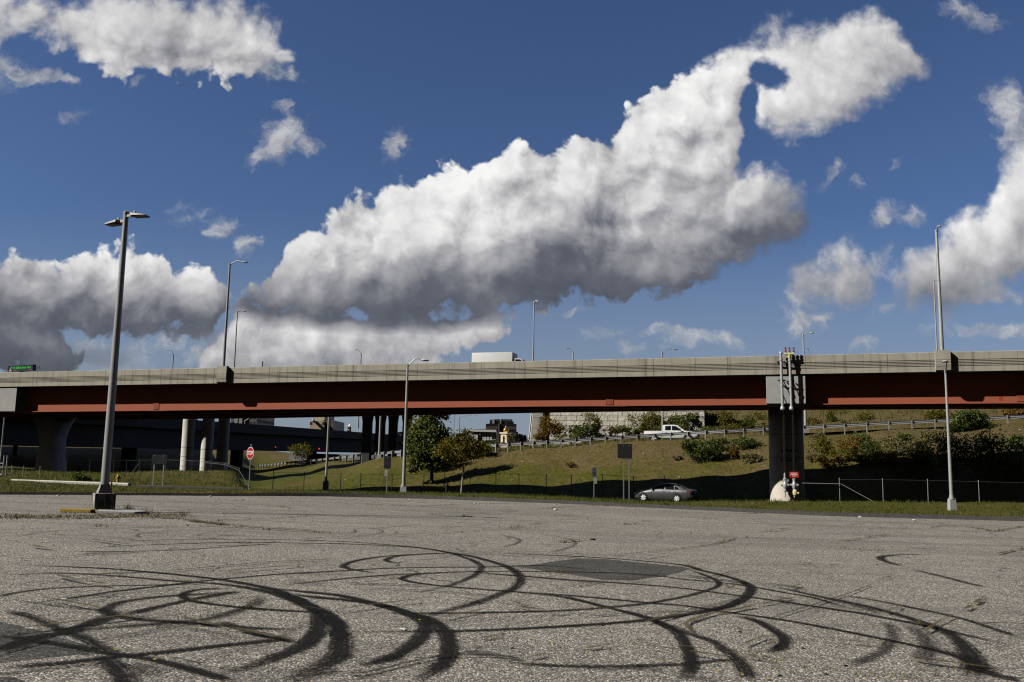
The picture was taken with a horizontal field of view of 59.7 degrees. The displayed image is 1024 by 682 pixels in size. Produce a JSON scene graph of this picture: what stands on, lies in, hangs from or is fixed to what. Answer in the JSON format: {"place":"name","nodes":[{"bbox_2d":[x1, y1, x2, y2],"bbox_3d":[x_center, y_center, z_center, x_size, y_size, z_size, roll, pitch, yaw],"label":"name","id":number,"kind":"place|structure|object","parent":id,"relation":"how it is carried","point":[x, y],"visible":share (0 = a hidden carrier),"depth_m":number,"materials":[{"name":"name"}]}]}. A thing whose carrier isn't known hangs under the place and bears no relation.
{"place":"outdoors","nodes":[
{"label":"outdoors","id":0,"kind":"place"},
{"bbox_2d":[0,495,1023,681],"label":"parking lot","id":1,"kind":"structure","parent":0,"point":[762,558],"depth_m":11.87,"materials":[{"name":"grey asphalt"}]},
{"bbox_2d":[0,622,91,662],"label":"asphalt patch","id":2,"kind":"object","parent":1,"relation":"on","point":[37,650],"visible":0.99,"depth_m":7.14,"materials":[{"name":"grey asphalt"}]},
{"bbox_2d":[0,615,115,648],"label":"tyre mark","id":3,"kind":"object","parent":1,"relation":"on","point":[23,640],"visible":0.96,"depth_m":7.76,"materials":[{"name":"rubber"}]},
{"bbox_2d":[5,611,113,649],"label":"tyre mark","id":4,"kind":"object","parent":1,"relation":"on","point":[82,636],"visible":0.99,"depth_m":7.75,"materials":[{"name":"rubber"}]},
{"bbox_2d":[60,508,97,512],"bbox_3d":[-12.493,4.906,25.788,1.034,0.134,0.370,1,-8,0],"label":"kerb stone","id":5,"kind":"object","parent":1,"relation":"on","point":[77,510],"visible":0.9,"depth_m":25.64,"materials":[{"name":"yellow paint"}]},
{"bbox_2d":[0,584,183,595],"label":"tyre mark","id":6,"kind":"object","parent":1,"relation":"on","point":[79,586],"visible":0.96,"depth_m":10.55,"materials":[{"name":"rubber"}]},
{"bbox_2d":[93,656,137,681],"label":"tyre mark","id":7,"kind":"object","parent":1,"relation":"on","point":[114,670],"visible":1,"depth_m":6.45,"materials":[{"name":"rubber"}]},
{"bbox_2d":[2,635,232,679],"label":"tyre mark","id":8,"kind":"object","parent":1,"relation":"on","point":[196,670],"visible":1,"depth_m":6.86,"materials":[{"name":"rubber"}]},
{"bbox_2d":[91,210,149,508],"bbox_3d":[-12.131,0.572,27.247,1.612,9.352,0.755,-4,-9,33],"label":"parking lot lamp","id":9,"kind":"object","parent":1,"relation":"on","point":[103,496],"visible":0.94,"depth_m":27.07,"materials":[{"name":"metal"}]},
{"bbox_2d":[94,509,146,513],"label":"kerb island","id":10,"kind":"structure","parent":1,"relation":"on","point":[119,511],"depth_m":25.71,"materials":[{"name":"concrete"}]},
{"bbox_2d":[13,639,277,667],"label":"tyre mark","id":11,"kind":"object","parent":1,"relation":"on","point":[146,653],"visible":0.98,"depth_m":7.07,"materials":[{"name":"rubber"}]},
{"bbox_2d":[72,598,259,631],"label":"tyre mark","id":12,"kind":"object","parent":1,"relation":"on","point":[236,609],"visible":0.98,"depth_m":8.48,"materials":[{"name":"rubber"}]},
{"bbox_2d":[128,591,236,613],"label":"tyre mark","id":13,"kind":"object","parent":1,"relation":"on","point":[166,604],"visible":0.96,"depth_m":9.64,"materials":[{"name":"rubber"}]},
{"bbox_2d":[38,565,327,671],"bbox_3d":[-3.721,2.888,10.066,2.604,0.047,8.517,7,-10,-37],"label":"tyre mark","id":14,"kind":"object","parent":1,"relation":"on","point":[312,637],"visible":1,"depth_m":8.16,"materials":[{"name":"rubber"}]},
{"bbox_2d":[98,592,287,629],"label":"tyre mark","id":15,"kind":"object","parent":1,"relation":"on","point":[106,610],"visible":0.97,"depth_m":8.76,"materials":[{"name":"rubber"}]},
{"bbox_2d":[48,572,352,674],"bbox_3d":[-3.373,2.838,9.652,2.370,0.040,8.031,8,-10,-40],"label":"tyre mark","id":16,"kind":"object","parent":1,"relation":"on","point":[338,648],"visible":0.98,"depth_m":7.77,"materials":[{"name":"rubber"}]},
{"bbox_2d":[179,588,320,611],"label":"tyre mark","id":17,"kind":"object","parent":1,"relation":"on","point":[184,597],"visible":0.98,"depth_m":9.59,"materials":[{"name":"rubber"}]},
{"bbox_2d":[220,621,288,640],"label":"tyre mark","id":18,"kind":"object","parent":1,"relation":"on","point":[260,634],"visible":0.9,"depth_m":7.97,"materials":[{"name":"rubber"}]},
{"bbox_2d":[135,539,484,589],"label":"tyre mark","id":19,"kind":"object","parent":1,"relation":"on","point":[481,568],"visible":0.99,"depth_m":15.11,"materials":[{"name":"rubber"}]},
{"bbox_2d":[49,565,578,600],"bbox_3d":[-2.382,3.251,12.233,8.622,0.144,1.847,7,-10,-39],"label":"tyre mark","id":20,"kind":"object","parent":1,"relation":"on","point":[273,574],"visible":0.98,"depth_m":12.13,"materials":[{"name":"rubber"}]},
{"bbox_2d":[283,593,348,640],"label":"tyre mark","id":21,"kind":"object","parent":1,"relation":"on","point":[335,622],"visible":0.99,"depth_m":8.94,"materials":[{"name":"rubber"}]},
{"bbox_2d":[112,542,524,615],"bbox_3d":[-2.428,3.476,13.759,6.217,0.104,9.748,8,-10,-41],"label":"tyre mark","id":22,"kind":"object","parent":1,"relation":"on","point":[520,579],"visible":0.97,"depth_m":13.70,"materials":[{"name":"rubber"}]},
{"bbox_2d":[295,594,434,665],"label":"tyre mark","id":23,"kind":"object","parent":1,"relation":"on","point":[425,629],"visible":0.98,"depth_m":8.38,"materials":[{"name":"rubber"}]},
{"bbox_2d":[282,589,458,677],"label":"tyre mark","id":24,"kind":"object","parent":1,"relation":"on","point":[449,645],"visible":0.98,"depth_m":7.91,"materials":[{"name":"rubber"}]},
{"bbox_2d":[352,654,516,673],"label":"tyre mark","id":25,"kind":"object","parent":1,"relation":"on","point":[426,658],"visible":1,"depth_m":7.09,"materials":[{"name":"black rubber"}]},
{"bbox_2d":[0,499,1023,679],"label":"weeds","id":26,"kind":"object","parent":1,"relation":"on","point":[129,515],"visible":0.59,"depth_m":22.40,"materials":[{"name":"green plant"}]},
{"bbox_2d":[394,572,721,613],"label":"tyre mark","id":27,"kind":"object","parent":1,"relation":"on","point":[711,588],"visible":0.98,"depth_m":10.47,"materials":[{"name":"rubber"}]},
{"bbox_2d":[295,571,836,604],"bbox_3d":[0.515,3.336,12.267,7.574,0.105,3.709,1,-8,0],"label":"tyre mark","id":28,"kind":"object","parent":1,"relation":"on","point":[569,571],"visible":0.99,"depth_m":13.04,"materials":[{"name":"rubber"}]},
{"bbox_2d":[389,553,756,631],"bbox_3d":[0.971,3.352,12.298,4.990,0.148,9.058,0,-8,7],"label":"tyre mark","id":29,"kind":"object","parent":1,"relation":"on","point":[750,588],"visible":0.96,"depth_m":10.11,"materials":[{"name":"rubber"}]},
{"bbox_2d":[517,558,688,579],"bbox_3d":[1.529,3.737,14.662,2.456,0.047,3.115,-4,-9,33],"label":"asphalt patch","id":30,"kind":"object","parent":1,"relation":"on","point":[619,568],"visible":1,"depth_m":14.61,"materials":[{"name":"grey asphalt"}]},
{"bbox_2d":[534,593,699,675],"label":"tyre mark","id":31,"kind":"object","parent":1,"relation":"on","point":[690,662],"visible":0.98,"depth_m":8.24,"materials":[{"name":"rubber"}]},
{"bbox_2d":[521,659,727,666],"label":"tyre mark","id":32,"kind":"object","parent":1,"relation":"on","point":[545,664],"visible":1,"depth_m":7.12,"materials":[{"name":"rubber"}]},
{"bbox_2d":[398,573,991,668],"bbox_3d":[1.494,3.070,10.221,1.685,0.033,8.216,9,-11,-44],"label":"tyre mark","id":33,"kind":"object","parent":1,"relation":"on","point":[837,629],"visible":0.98,"depth_m":10.12,"materials":[{"name":"rubber"}]},
{"bbox_2d":[651,620,755,676],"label":"tyre mark","id":34,"kind":"object","parent":1,"relation":"on","point":[742,665],"visible":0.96,"depth_m":7.78,"materials":[{"name":"rubber"}]},
{"bbox_2d":[479,572,986,639],"bbox_3d":[2.365,3.293,11.561,7.998,0.030,1.336,-6,-11,43],"label":"tyre mark","id":35,"kind":"object","parent":1,"relation":"on","point":[911,622],"visible":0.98,"depth_m":11.38,"materials":[{"name":"rubber"}]},
{"bbox_2d":[684,597,792,629],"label":"tyre mark","id":36,"kind":"object","parent":1,"relation":"on","point":[686,623],"visible":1,"depth_m":9.95,"materials":[{"name":"black rubber"}]},
{"bbox_2d":[741,616,791,651],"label":"tyre mark","id":37,"kind":"object","parent":1,"relation":"on","point":[782,643],"visible":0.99,"depth_m":8.68,"materials":[{"name":"rubber"}]},
{"bbox_2d":[851,623,896,663],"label":"tyre mark","id":38,"kind":"object","parent":1,"relation":"on","point":[863,659],"visible":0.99,"depth_m":8.30,"materials":[{"name":"rubber"}]},
{"bbox_2d":[784,588,987,673],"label":"tyre mark","id":39,"kind":"object","parent":1,"relation":"on","point":[962,645],"visible":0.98,"depth_m":8.69,"materials":[{"name":"rubber"}]},
{"bbox_2d":[854,596,1013,635],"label":"tyre mark","id":40,"kind":"object","parent":1,"relation":"on","point":[988,626],"visible":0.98,"depth_m":10.30,"materials":[{"name":"rubber"}]},
{"bbox_2d":[966,666,1019,678],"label":"tyre mark","id":41,"kind":"object","parent":1,"relation":"on","point":[984,670],"visible":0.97,"depth_m":7.24,"materials":[{"name":"rubber"}]},
{"bbox_2d":[0,409,1023,520],"bbox_3d":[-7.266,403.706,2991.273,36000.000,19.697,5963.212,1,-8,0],"label":"grass land","id":42,"kind":"structure","parent":0,"point":[77,458],"depth_m":81.59,"materials":[{"name":"green plant"}]},
{"bbox_2d":[8,364,36,455],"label":"road sign","id":43,"kind":"object","parent":42,"relation":"on","point":[21,368],"visible":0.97,"depth_m":181.62,"materials":[{"name":"green metal"}]},
{"bbox_2d":[11,479,130,485],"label":"concrete kerb","id":44,"kind":"structure","parent":42,"relation":"on","point":[82,482],"depth_m":51.88,"materials":[{"name":"grey concrete"}]},
{"bbox_2d":[69,471,99,481],"bbox_3d":[-28.915,9.238,60.302,1.826,1.015,1.623,7,-10,-38],"label":"bush","id":45,"kind":"object","parent":42,"relation":"on","point":[77,476],"visible":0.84,"depth_m":59.97,"materials":[{"name":"green plant"}]},
{"bbox_2d":[66,459,248,486],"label":"chain link fence","id":46,"kind":"object","parent":42,"relation":"on","point":[165,468],"visible":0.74,"depth_m":70.30,"materials":[{"name":"grey metal"}]},
{"bbox_2d":[152,455,166,485],"bbox_3d":[-21.531,8.102,54.355,0.928,2.328,0.092,1,-8,0],"label":"road sign","id":47,"kind":"object","parent":42,"relation":"on","point":[159,459],"visible":0.95,"depth_m":54.45,"materials":[{"name":"metal"}]},
{"bbox_2d":[130,485,243,489],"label":"concrete kerb","id":48,"kind":"structure","parent":42,"relation":"on","point":[185,487],"depth_m":51.24,"materials":[{"name":"grey concrete"}]},
{"bbox_2d":[231,418,274,425],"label":"office block","id":49,"kind":"structure","parent":42,"relation":"on","point":[264,421],"depth_m":328.94,"materials":[{"name":"concrete"}]},
{"bbox_2d":[0,418,514,469],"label":"viaduct","id":50,"kind":"object","parent":42,"relation":"on","point":[130,437],"visible":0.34,"depth_m":128.71,"materials":[{"name":"concrete"}]},
{"bbox_2d":[180,415,413,470],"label":"pillars","id":51,"kind":"structure","parent":42,"relation":"on","point":[187,443],"depth_m":115.40,"materials":[{"name":"concrete"}]},
{"bbox_2d":[286,442,316,466],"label":"tree","id":52,"kind":"object","parent":42,"relation":"on","point":[297,448],"visible":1,"depth_m":148.38,"materials":[{"name":"green plant"}]},
{"bbox_2d":[322,417,329,490],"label":"street lamp","id":53,"kind":"object","parent":42,"relation":"on","point":[326,484],"visible":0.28,"depth_m":90.99,"materials":[{"name":"metal"}]},
{"bbox_2d":[310,417,343,430],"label":"office block","id":54,"kind":"structure","parent":42,"relation":"on","point":[320,423],"depth_m":390.58,"materials":[{"name":"concrete"}]},
{"bbox_2d":[289,453,373,461],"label":"retaining wall","id":55,"kind":"structure","parent":42,"relation":"on","point":[319,456],"depth_m":175.50,"materials":[{"name":"concrete"}]},
{"bbox_2d":[400,358,428,492],"bbox_3d":[-6.506,5.732,59.663,1.753,9.246,0.502,0,-8,9],"label":"street lamp","id":56,"kind":"object","parent":42,"relation":"on","point":[403,487],"visible":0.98,"depth_m":59.59,"materials":[{"name":"metal"}]},
{"bbox_2d":[401,415,457,483],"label":"leafy tree","id":57,"kind":"object","parent":42,"relation":"on","point":[422,443],"visible":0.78,"depth_m":88.79,"materials":[{"name":"green plant"}]},
{"bbox_2d":[433,427,490,492],"bbox_3d":[-3.325,8.296,60.931,4.132,4.779,2.839,1,-8,0],"label":"young tree","id":58,"kind":"object","parent":42,"relation":"on","point":[467,445],"visible":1,"depth_m":60.75,"materials":[{"name":"green plant"}]},
{"bbox_2d":[272,471,664,496],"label":"chain link fence","id":59,"kind":"object","parent":42,"relation":"on","point":[444,480],"visible":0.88,"depth_m":75.96,"materials":[{"name":"metal"}]},
{"bbox_2d":[470,428,496,441],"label":"flat roofed building","id":60,"kind":"structure","parent":42,"relation":"on","point":[488,435],"depth_m":328.20,"materials":[{"name":"white paint"}]},
{"bbox_2d":[486,419,517,442],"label":"tower block","id":61,"kind":"structure","parent":42,"relation":"on","point":[498,425],"depth_m":617.75,"materials":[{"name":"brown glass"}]},
{"bbox_2d":[0,350,1023,500],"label":"overpass","id":62,"kind":"object","parent":42,"relation":"on","point":[53,405],"visible":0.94,"depth_m":70.38,"materials":[{"name":"concrete"}]},
{"bbox_2d":[222,260,247,365],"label":"overpass lamp","id":63,"kind":"object","parent":62,"relation":"on","point":[225,330],"visible":1,"depth_m":77.91,"materials":[{"name":"metal"}]},
{"bbox_2d":[472,352,524,361],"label":"box truck","id":64,"kind":"object","parent":62,"relation":"on","point":[495,357],"visible":0.1,"depth_m":114.90,"materials":[{"name":"white paint"}]},
{"bbox_2d":[777,351,788,496],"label":"standpipe","id":65,"kind":"object","parent":62,"relation":"attached to","point":[784,459],"visible":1,"depth_m":67.36,"materials":[{"name":"metal"}]},
{"bbox_2d":[784,347,798,496],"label":"standpipe","id":66,"kind":"object","parent":62,"relation":"attached to","point":[794,485],"visible":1,"depth_m":66.84,"materials":[{"name":"metal"}]},
{"bbox_2d":[935,225,943,349],"bbox_3d":[29.585,-3.715,61.552,0.342,8.665,1.223,-1,-8,15],"label":"overpass lamp","id":67,"kind":"object","parent":62,"relation":"on","point":[941,338],"visible":1,"depth_m":61.85,"materials":[{"name":"metal"}]},
{"bbox_2d":[531,413,569,446],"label":"tree","id":68,"kind":"object","parent":42,"relation":"on","point":[546,425],"visible":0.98,"depth_m":108.24,"materials":[{"name":"brown plant"}]},
{"bbox_2d":[563,419,603,441],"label":"bush","id":69,"kind":"object","parent":42,"relation":"on","point":[594,427],"visible":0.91,"depth_m":107.96,"materials":[{"name":"green plant"}]},
{"bbox_2d":[528,411,704,445],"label":"stone abutment","id":70,"kind":"object","parent":42,"relation":"on","point":[610,419],"visible":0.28,"depth_m":110.01,"materials":[{"name":"grey stone"}]},
{"bbox_2d":[618,444,631,500],"bbox_3d":[7.413,8.835,58.666,0.960,4.120,0.092,1,-8,0],"label":"road sign","id":71,"kind":"object","parent":42,"relation":"on","point":[624,450],"visible":0.94,"depth_m":58.83,"materials":[{"name":"metal"}]},
{"bbox_2d":[615,422,648,438],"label":"bush","id":72,"kind":"object","parent":42,"relation":"on","point":[624,428],"visible":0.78,"depth_m":107.88,"materials":[{"name":"green plant"}]},
{"bbox_2d":[258,415,1023,467],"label":"guardrail","id":73,"kind":"object","parent":42,"relation":"on","point":[705,432],"visible":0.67,"depth_m":94.03,"materials":[{"name":"metal"}]},
{"bbox_2d":[638,411,669,431],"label":"bush","id":74,"kind":"object","parent":42,"relation":"on","point":[645,425],"visible":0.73,"depth_m":107.15,"materials":[{"name":"green plant"}]},
{"bbox_2d":[661,411,699,427],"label":"bush","id":75,"kind":"object","parent":42,"relation":"on","point":[689,416],"visible":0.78,"depth_m":107.13,"materials":[{"name":"green plant"}]},
{"bbox_2d":[680,435,731,462],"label":"bush","id":76,"kind":"object","parent":42,"relation":"on","point":[707,450],"visible":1,"depth_m":83.43,"materials":[{"name":"green plant"}]},
{"bbox_2d":[705,411,720,425],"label":"bush","id":77,"kind":"object","parent":42,"relation":"on","point":[709,418],"visible":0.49,"depth_m":111.21,"materials":[{"name":"green plant"}]},
{"bbox_2d":[716,410,735,428],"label":"bush","id":78,"kind":"object","parent":42,"relation":"on","point":[725,416],"visible":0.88,"depth_m":105.65,"materials":[{"name":"green plant"}]},
{"bbox_2d":[736,415,758,427],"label":"bush","id":79,"kind":"object","parent":42,"relation":"on","point":[744,422],"visible":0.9,"depth_m":105.43,"materials":[{"name":"green plant"}]},
{"bbox_2d":[730,431,766,448],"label":"bush","id":80,"kind":"object","parent":42,"relation":"on","point":[746,442],"visible":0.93,"depth_m":85.93,"materials":[{"name":"green plant"}]},
{"bbox_2d":[739,450,762,463],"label":"bush","id":81,"kind":"object","parent":42,"relation":"on","point":[750,458],"visible":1,"depth_m":80.56,"materials":[{"name":"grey plant"}]},
{"bbox_2d":[807,435,840,453],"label":"bush","id":82,"kind":"object","parent":42,"relation":"on","point":[819,443],"visible":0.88,"depth_m":79.80,"materials":[{"name":"green plant"}]},
{"bbox_2d":[812,454,847,466],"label":"bush","id":83,"kind":"object","parent":42,"relation":"on","point":[820,459],"visible":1,"depth_m":75.39,"materials":[{"name":"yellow plant"}]},
{"bbox_2d":[827,447,855,460],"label":"bush","id":84,"kind":"object","parent":42,"relation":"on","point":[848,453],"visible":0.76,"depth_m":75.94,"materials":[{"name":"green plant"}]},
{"bbox_2d":[833,432,862,452],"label":"bush","id":85,"kind":"object","parent":42,"relation":"on","point":[844,444],"visible":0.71,"depth_m":78.27,"materials":[{"name":"brown plant"}]},
{"bbox_2d":[852,452,875,464],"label":"bush","id":86,"kind":"object","parent":42,"relation":"on","point":[860,459],"visible":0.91,"depth_m":73.64,"materials":[{"name":"green plant"}]},
{"bbox_2d":[857,437,884,455],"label":"bush","id":87,"kind":"object","parent":42,"relation":"on","point":[869,446],"visible":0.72,"depth_m":75.41,"materials":[{"name":"green plant"}]},
{"bbox_2d":[868,450,897,463],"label":"bush","id":88,"kind":"object","parent":42,"relation":"on","point":[888,457],"visible":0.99,"depth_m":72.60,"materials":[{"name":"green plant"}]},
{"bbox_2d":[875,432,908,455],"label":"bush","id":89,"kind":"object","parent":42,"relation":"on","point":[897,444],"visible":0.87,"depth_m":74.17,"materials":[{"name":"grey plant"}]},
{"bbox_2d":[802,478,1019,501],"bbox_3d":[28.854,10.264,59.483,18.877,2.125,0.553,1,-8,0],"label":"chain link fence","id":90,"kind":"object","parent":42,"relation":"on","point":[927,480],"visible":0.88,"depth_m":59.78,"materials":[{"name":"metal"}]},
{"bbox_2d":[898,436,936,456],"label":"bush","id":91,"kind":"object","parent":42,"relation":"on","point":[914,447],"visible":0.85,"depth_m":72.69,"materials":[{"name":"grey plant"}]},
{"bbox_2d":[906,449,935,462],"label":"bush","id":92,"kind":"object","parent":42,"relation":"on","point":[924,458],"visible":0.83,"depth_m":72.16,"materials":[{"name":"green plant"}]},
{"bbox_2d":[918,428,941,440],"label":"bush","id":93,"kind":"object","parent":42,"relation":"on","point":[925,435],"visible":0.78,"depth_m":79.93,"materials":[{"name":"green plant"}]},
{"bbox_2d":[920,409,952,418],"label":"bush","id":94,"kind":"object","parent":42,"relation":"on","point":[939,414],"visible":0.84,"depth_m":99.47,"materials":[{"name":"green plant"}]},
{"bbox_2d":[942,360,956,510],"bbox_3d":[24.149,5.335,49.282,0.470,8.502,1.572,-2,-8,22],"label":"street lamp","id":95,"kind":"object","parent":42,"relation":"on","point":[951,502],"visible":0.98,"depth_m":49.56,"materials":[{"name":"metal"}]},
{"bbox_2d":[920,421,980,476],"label":"bush","id":96,"kind":"object","parent":42,"relation":"on","point":[943,455],"visible":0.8,"depth_m":68.22,"materials":[{"name":"green plant"}]},
{"bbox_2d":[942,409,1000,432],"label":"bush","id":97,"kind":"object","parent":42,"relation":"on","point":[965,419],"visible":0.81,"depth_m":82.77,"materials":[{"name":"green plant"}]},
{"bbox_2d":[939,418,1023,496],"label":"bush","id":98,"kind":"object","parent":42,"relation":"on","point":[986,449],"visible":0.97,"depth_m":67.10,"materials":[{"name":"green plant"}]},
{"bbox_2d":[992,439,1023,502],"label":"bush","id":99,"kind":"object","parent":42,"relation":"on","point":[1015,476],"visible":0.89,"depth_m":66.21,"materials":[{"name":"green plant"}]},
{"bbox_2d":[997,409,1023,415],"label":"bush","id":100,"kind":"object","parent":42,"relation":"on","point":[1016,412],"visible":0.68,"depth_m":95.69,"materials":[{"name":"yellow plant"}]},
{"bbox_2d":[999,434,1023,446],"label":"bush","id":101,"kind":"object","parent":42,"relation":"on","point":[1016,439],"visible":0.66,"depth_m":71.30,"materials":[{"name":"green plant"}]},
{"bbox_2d":[0,0,1023,455],"label":"sky","id":102,"kind":"structure","parent":0,"point":[394,181],"materials":[{"name":"blue"}]},
{"bbox_2d":[267,424,995,467],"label":"ramp road","id":103,"kind":"structure","parent":0,"point":[809,433],"depth_m":90.41,"materials":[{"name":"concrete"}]},
{"bbox_2d":[642,425,699,439],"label":"pickup truck","id":104,"kind":"object","parent":103,"relation":"on","point":[671,428],"visible":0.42,"depth_m":96.86,"materials":[{"name":"white paint"}]},
{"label":"access road","id":105,"kind":"structure","parent":0,"visible":0},
{"bbox_2d":[634,483,697,501],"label":"sedan car","id":106,"kind":"object","parent":105,"relation":"on","point":[674,492],"visible":0.94,"depth_m":70.60,"materials":[{"name":"grey paint"}]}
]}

